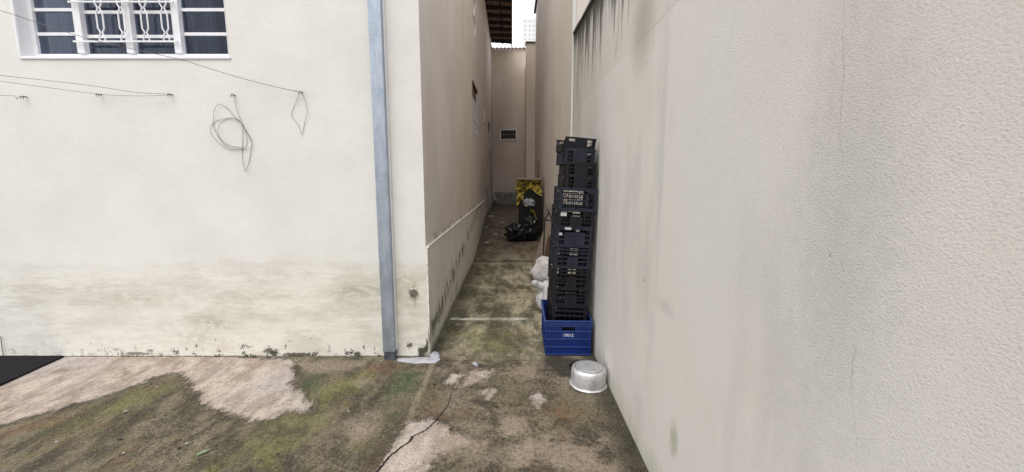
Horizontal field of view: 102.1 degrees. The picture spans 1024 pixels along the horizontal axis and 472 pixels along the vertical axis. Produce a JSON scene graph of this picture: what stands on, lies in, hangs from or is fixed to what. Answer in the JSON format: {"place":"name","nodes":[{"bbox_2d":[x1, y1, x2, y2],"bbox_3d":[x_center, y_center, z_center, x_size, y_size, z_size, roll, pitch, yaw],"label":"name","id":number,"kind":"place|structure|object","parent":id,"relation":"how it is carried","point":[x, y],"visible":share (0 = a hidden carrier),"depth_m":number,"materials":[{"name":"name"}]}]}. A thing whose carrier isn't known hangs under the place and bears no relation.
{"place":"outdoors","nodes":[
{"label":"outdoors","id":0,"kind":"place"},
{"bbox_2d":[0,203,648,471],"bbox_3d":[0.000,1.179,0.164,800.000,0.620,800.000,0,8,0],"label":"ground","id":1,"kind":"structure","parent":0,"point":[245,414],"depth_m":2.73,"materials":[{"name":"concrete"}]},
{"bbox_2d":[0,356,63,385],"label":"rubber mat","id":2,"kind":"object","parent":1,"relation":"on","point":[13,367],"visible":1,"depth_m":3.33,"materials":[{"name":"black rubber"}]},
{"bbox_2d":[196,449,210,455],"bbox_3d":[-1.698,1.189,2.278,0.027,0.010,0.068,7,10,40],"label":"leaf","id":3,"kind":"object","parent":1,"relation":"on","point":[203,451],"visible":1,"depth_m":2.28,"materials":[{"name":"green plant"}]},
{"bbox_2d":[0,0,511,359],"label":"house","id":4,"kind":"structure","parent":1,"relation":"on","point":[349,221],"depth_m":3.35,"materials":[{"name":"beige paint"}]},
{"bbox_2d":[0,75,158,93],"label":"clothesline","id":5,"kind":"object","parent":4,"relation":"attached to","point":[83,84],"visible":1,"depth_m":3.06,"materials":[{"name":"metal"}]},
{"bbox_2d":[1,81,162,95],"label":"clothesline","id":6,"kind":"object","parent":4,"relation":"attached to","point":[77,91],"visible":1,"depth_m":3.15,"materials":[{"name":"metal"}]},
{"bbox_2d":[9,0,230,58],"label":"window","id":7,"kind":"structure","parent":4,"relation":"in","point":[179,29],"depth_m":3.25,"materials":[{"name":"white paint"}]},
{"bbox_2d":[473,0,475,35],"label":"hanging cable","id":8,"kind":"object","parent":4,"relation":"hanging from","point":[474,16],"visible":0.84,"depth_m":7.68,"materials":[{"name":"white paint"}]},
{"bbox_2d":[472,80,478,138],"bbox_3d":[-0.766,-2.410,7.980,0.142,0.938,1.228,0,8,0],"label":"side window","id":9,"kind":"structure","parent":4,"relation":"in","point":[474,92],"depth_m":8.09,"materials":[{"name":"white paint"}]},
{"bbox_2d":[488,122,489,153],"bbox_3d":[-0.766,-3.025,12.780,0.142,0.918,1.248,0,8,0],"label":"side window","id":10,"kind":"structure","parent":4,"relation":"in","point":[488,122],"depth_m":12.97,"materials":[{"name":"white paint"}]},
{"bbox_2d":[491,45,497,201],"bbox_3d":[-0.640,-3.771,14.062,0.120,5.222,0.433,-5,9,-33],"label":"corner pipe","id":11,"kind":"object","parent":4,"relation":"attached to","point":[494,197],"visible":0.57,"depth_m":14.16,"materials":[{"name":"grey plastic"}]},
{"bbox_2d":[397,357,439,362],"bbox_3d":[-0.784,1.032,3.448,0.365,0.008,0.123,0,8,0],"label":"mortar fillet","id":12,"kind":"object","parent":1,"relation":"on","point":[421,360],"visible":1,"depth_m":3.44,"materials":[{"name":"grey concrete"}]},
{"bbox_2d":[430,351,439,358],"bbox_3d":[-0.662,1.009,3.522,0.092,0.033,0.124,-6,10,-36],"label":"mortar blob","id":13,"kind":"object","parent":1,"relation":"on","point":[434,354],"visible":1,"depth_m":3.50,"materials":[{"name":"grey concrete"}]},
{"bbox_2d":[487,188,489,211],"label":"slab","id":14,"kind":"structure","parent":1,"relation":"on","point":[488,199],"depth_m":11.49,"materials":[{"name":"concrete"}]},
{"bbox_2d":[495,192,516,203],"bbox_3d":[-0.075,-1.322,14.728,1.050,0.470,0.440,0,8,0],"label":"ledge","id":15,"kind":"object","parent":1,"relation":"on","point":[506,197],"visible":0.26,"depth_m":14.50,"materials":[{"name":"concrete"}]},
{"bbox_2d":[488,41,535,202],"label":"end wall","id":16,"kind":"structure","parent":1,"relation":"on","point":[513,112],"depth_m":14.47,"materials":[{"name":"paint"}]},
{"bbox_2d":[500,129,516,139],"bbox_3d":[-0.125,-3.586,14.631,0.606,0.388,0.029,0,8,0],"label":"vent window","id":17,"kind":"structure","parent":16,"relation":"in","point":[505,134],"depth_m":14.63,"materials":[{"name":"white paint"}]},
{"bbox_2d":[503,223,527,240],"bbox_3d":[0.089,-0.091,8.659,0.549,0.364,0.461,0,8,0],"label":"rubbish bag","id":18,"kind":"object","parent":1,"relation":"on","point":[516,232],"visible":1,"depth_m":8.56,"materials":[{"name":"black plastic"}]},
{"bbox_2d":[518,184,541,235],"bbox_3d":[0.387,-0.595,9.180,0.511,1.114,0.580,0,8,0],"label":"rubbish bin","id":19,"kind":"object","parent":1,"relation":"on","point":[523,212],"visible":0.52,"depth_m":8.91,"materials":[{"name":"black plastic"}]},
{"bbox_2d":[513,178,541,179],"bbox_3d":[0.330,-1.239,8.955,0.598,0.032,0.560,0,8,0],"label":"plank","id":20,"kind":"object","parent":19,"relation":"on","point":[527,178],"visible":1,"depth_m":8.68,"materials":[{"name":"brown wood"}]},
{"bbox_2d":[514,180,541,218],"bbox_3d":[0.342,-0.768,8.810,0.594,0.852,0.174,0,8,0],"label":"yellow film","id":21,"kind":"object","parent":19,"relation":"hanging from","point":[535,186],"visible":0.99,"depth_m":8.79,"materials":[{"name":"plastic"}]},
{"bbox_2d":[522,198,534,206],"bbox_3d":[0.353,-0.719,8.762,0.297,0.194,0.147,0,8,0],"label":"rag","id":22,"kind":"object","parent":21,"relation":"on","point":[530,202],"visible":1,"depth_m":8.74,"materials":[{"name":"white fabric"}]},
{"bbox_2d":[522,214,540,240],"bbox_3d":[0.393,-0.178,8.705,0.414,0.570,0.363,0,8,0],"label":"rubbish bag","id":23,"kind":"object","parent":1,"relation":"on","point":[532,225],"visible":0.86,"depth_m":8.60,"materials":[{"name":"black plastic"}]},
{"bbox_2d":[532,219,550,267],"bbox_3d":[0.508,0.150,6.645,0.150,0.860,0.022,16,8,-2],"label":"leaning board","id":24,"kind":"object","parent":1,"relation":"on","point":[539,253],"visible":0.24,"depth_m":6.62,"materials":[{"name":"brown wood"}]},
{"bbox_2d":[544,236,549,256],"bbox_3d":[0.552,0.303,6.463,0.090,0.600,0.020,10,8,-1],"label":"narrow board","id":25,"kind":"object","parent":1,"relation":"on","point":[547,248],"visible":0.26,"depth_m":6.44,"materials":[{"name":"brown wood"}]},
{"bbox_2d":[543,209,551,255],"bbox_3d":[0.498,0.167,5.799,0.164,1.078,0.260,0,8,0],"label":"metal stand","id":26,"kind":"object","parent":1,"relation":"on","point":[549,214],"visible":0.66,"depth_m":5.64,"materials":[{"name":"metal"}]},
{"bbox_2d":[531,280,567,309],"bbox_3d":[0.435,0.673,4.668,0.398,0.383,0.324,-6,10,-36],"label":"sack","id":27,"kind":"object","parent":1,"relation":"on","point":[542,291],"visible":0.24,"depth_m":4.61,"materials":[{"name":"white plastic"}]},
{"bbox_2d":[530,256,557,281],"bbox_3d":[0.426,0.383,4.824,0.394,0.315,0.310,3,8,19],"label":"sack","id":28,"kind":"object","parent":27,"relation":"on","point":[539,271],"visible":0.42,"depth_m":4.72,"materials":[{"name":"plastic"}]},
{"bbox_2d":[535,0,589,273],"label":"wall","id":29,"kind":"structure","parent":1,"relation":"on","point":[557,21],"depth_m":7.04,"materials":[{"name":"paint"}]},
{"bbox_2d":[534,0,537,13],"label":"awning","id":30,"kind":"object","parent":29,"relation":"attached to","point":[535,6],"visible":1,"depth_m":11.56,"materials":[{"name":"metal"}]},
{"bbox_2d":[541,299,592,355],"bbox_3d":[0.483,0.826,3.810,0.410,0.309,0.624,0,8,1],"label":"plastic crate","id":31,"kind":"object","parent":1,"relation":"on","point":[557,340],"visible":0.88,"depth_m":3.51,"materials":[{"name":"blue plastic"}]},
{"bbox_2d":[546,287,587,329],"bbox_3d":[0.488,0.689,3.786,0.299,0.305,0.509,3,8,-1],"label":"plastic crate","id":32,"kind":"object","parent":31,"relation":"in","point":[552,310],"visible":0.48,"depth_m":3.54,"materials":[{"name":"black plastic"}]},
{"bbox_2d":[548,280,588,306],"bbox_3d":[0.499,0.481,3.749,0.301,0.163,0.509,3,8,0],"label":"plastic crate","id":33,"kind":"object","parent":32,"relation":"on","point":[569,298],"visible":0.52,"depth_m":3.50,"materials":[{"name":"black plastic"}]},
{"bbox_2d":[548,254,589,289],"bbox_3d":[0.496,0.318,3.722,0.301,0.211,0.509,3,8,-1],"label":"plastic crate","id":34,"kind":"object","parent":33,"relation":"on","point":[579,278],"visible":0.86,"depth_m":3.48,"materials":[{"name":"black plastic"}]},
{"bbox_2d":[549,235,591,268],"bbox_3d":[0.506,0.136,3.690,0.303,0.203,0.509,3,8,0],"label":"plastic crate","id":35,"kind":"object","parent":34,"relation":"on","point":[564,257],"visible":0.73,"depth_m":3.45,"materials":[{"name":"black plastic"}]},
{"bbox_2d":[551,220,592,247],"bbox_3d":[0.515,-0.028,3.658,0.303,0.175,0.512,3,8,0],"label":"plastic crate","id":36,"kind":"object","parent":35,"relation":"on","point":[567,236],"visible":0.73,"depth_m":3.42,"materials":[{"name":"plastic"}]},
{"bbox_2d":[551,204,594,228],"bbox_3d":[0.522,-0.176,3.634,0.301,0.168,0.512,3,8,-1],"label":"plastic crate","id":37,"kind":"object","parent":36,"relation":"on","point":[570,219],"visible":0.83,"depth_m":3.39,"materials":[{"name":"plastic"}]},
{"bbox_2d":[554,186,597,211],"bbox_3d":[0.539,-0.330,3.606,0.307,0.190,0.509,3,8,0],"label":"plastic crate","id":38,"kind":"object","parent":37,"relation":"on","point":[562,205],"visible":0.91,"depth_m":3.37,"materials":[{"name":"black plastic"}]},
{"bbox_2d":[558,174,595,188],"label":"plastic crate","id":39,"kind":"object","parent":38,"relation":"on","point":[578,181],"visible":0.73,"depth_m":3.35,"materials":[{"name":"black plastic"}]},
{"bbox_2d":[559,161,596,178],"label":"plastic crate","id":40,"kind":"object","parent":39,"relation":"on","point":[581,168],"visible":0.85,"depth_m":3.33,"materials":[{"name":"black plastic"}]},
{"bbox_2d":[556,147,595,166],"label":"plastic crate","id":41,"kind":"object","parent":40,"relation":"on","point":[576,155],"visible":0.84,"depth_m":3.33,"materials":[{"name":"black plastic"}]},
{"bbox_2d":[556,136,596,153],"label":"plastic crate","id":42,"kind":"object","parent":41,"relation":"on","point":[580,143],"visible":0.84,"depth_m":3.32,"materials":[{"name":"black plastic"}]},
{"bbox_2d":[569,360,606,393],"bbox_3d":[0.562,1.021,3.034,0.278,0.137,0.278,-2,9,-20],"label":"cooking pot","id":43,"kind":"object","parent":1,"relation":"on","point":[588,376],"visible":1,"depth_m":2.95,"materials":[{"name":"metal"}]},
{"bbox_2d":[569,0,1023,471],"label":"boundary wall","id":44,"kind":"structure","parent":1,"relation":"on","point":[807,251],"depth_m":0.98,"materials":[{"name":"paint"}]},
{"bbox_2d":[491,0,535,48],"label":"sky","id":45,"kind":"structure","parent":0,"point":[520,8],"materials":[{"name":"white"}]},
{"bbox_2d":[522,17,535,47],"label":"apartment tower","id":46,"kind":"structure","parent":0,"point":[529,28],"depth_m":236.04,"materials":[{"name":"white paint"}]},
{"bbox_3d":[-2.156,-1.086,3.207,0.025,0.024,0.049,0,8,0],"label":"wall hook","id":47,"kind":"object","parent":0,"visible":0},
{"bbox_2d":[210,97,251,171],"bbox_3d":[-2.205,-0.794,3.250,0.323,0.573,0.019,0,8,0],"label":"wire coil","id":48,"kind":"object","parent":47,"relation":"hanging from","point":[242,129],"visible":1,"depth_m":3.25,"materials":[{"name":"grey metal"}]},
{"bbox_3d":[-1.629,-1.107,3.204,0.025,0.024,0.049,0,8,0],"label":"wall hook","id":49,"kind":"object","parent":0,"visible":0},
{"bbox_2d":[0,10,298,91],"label":"clothesline","id":50,"kind":"object","parent":49,"relation":"hanging from","point":[154,53],"visible":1,"depth_m":3.04,"materials":[{"name":"metal"}]},
{"bbox_2d":[291,90,306,132],"bbox_3d":[-1.660,-0.964,3.226,0.136,0.337,0.018,0,8,0],"label":"wire loop","id":51,"kind":"object","parent":49,"relation":"hanging from","point":[292,110],"visible":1,"depth_m":3.23,"materials":[{"name":"grey metal"}]}
]}

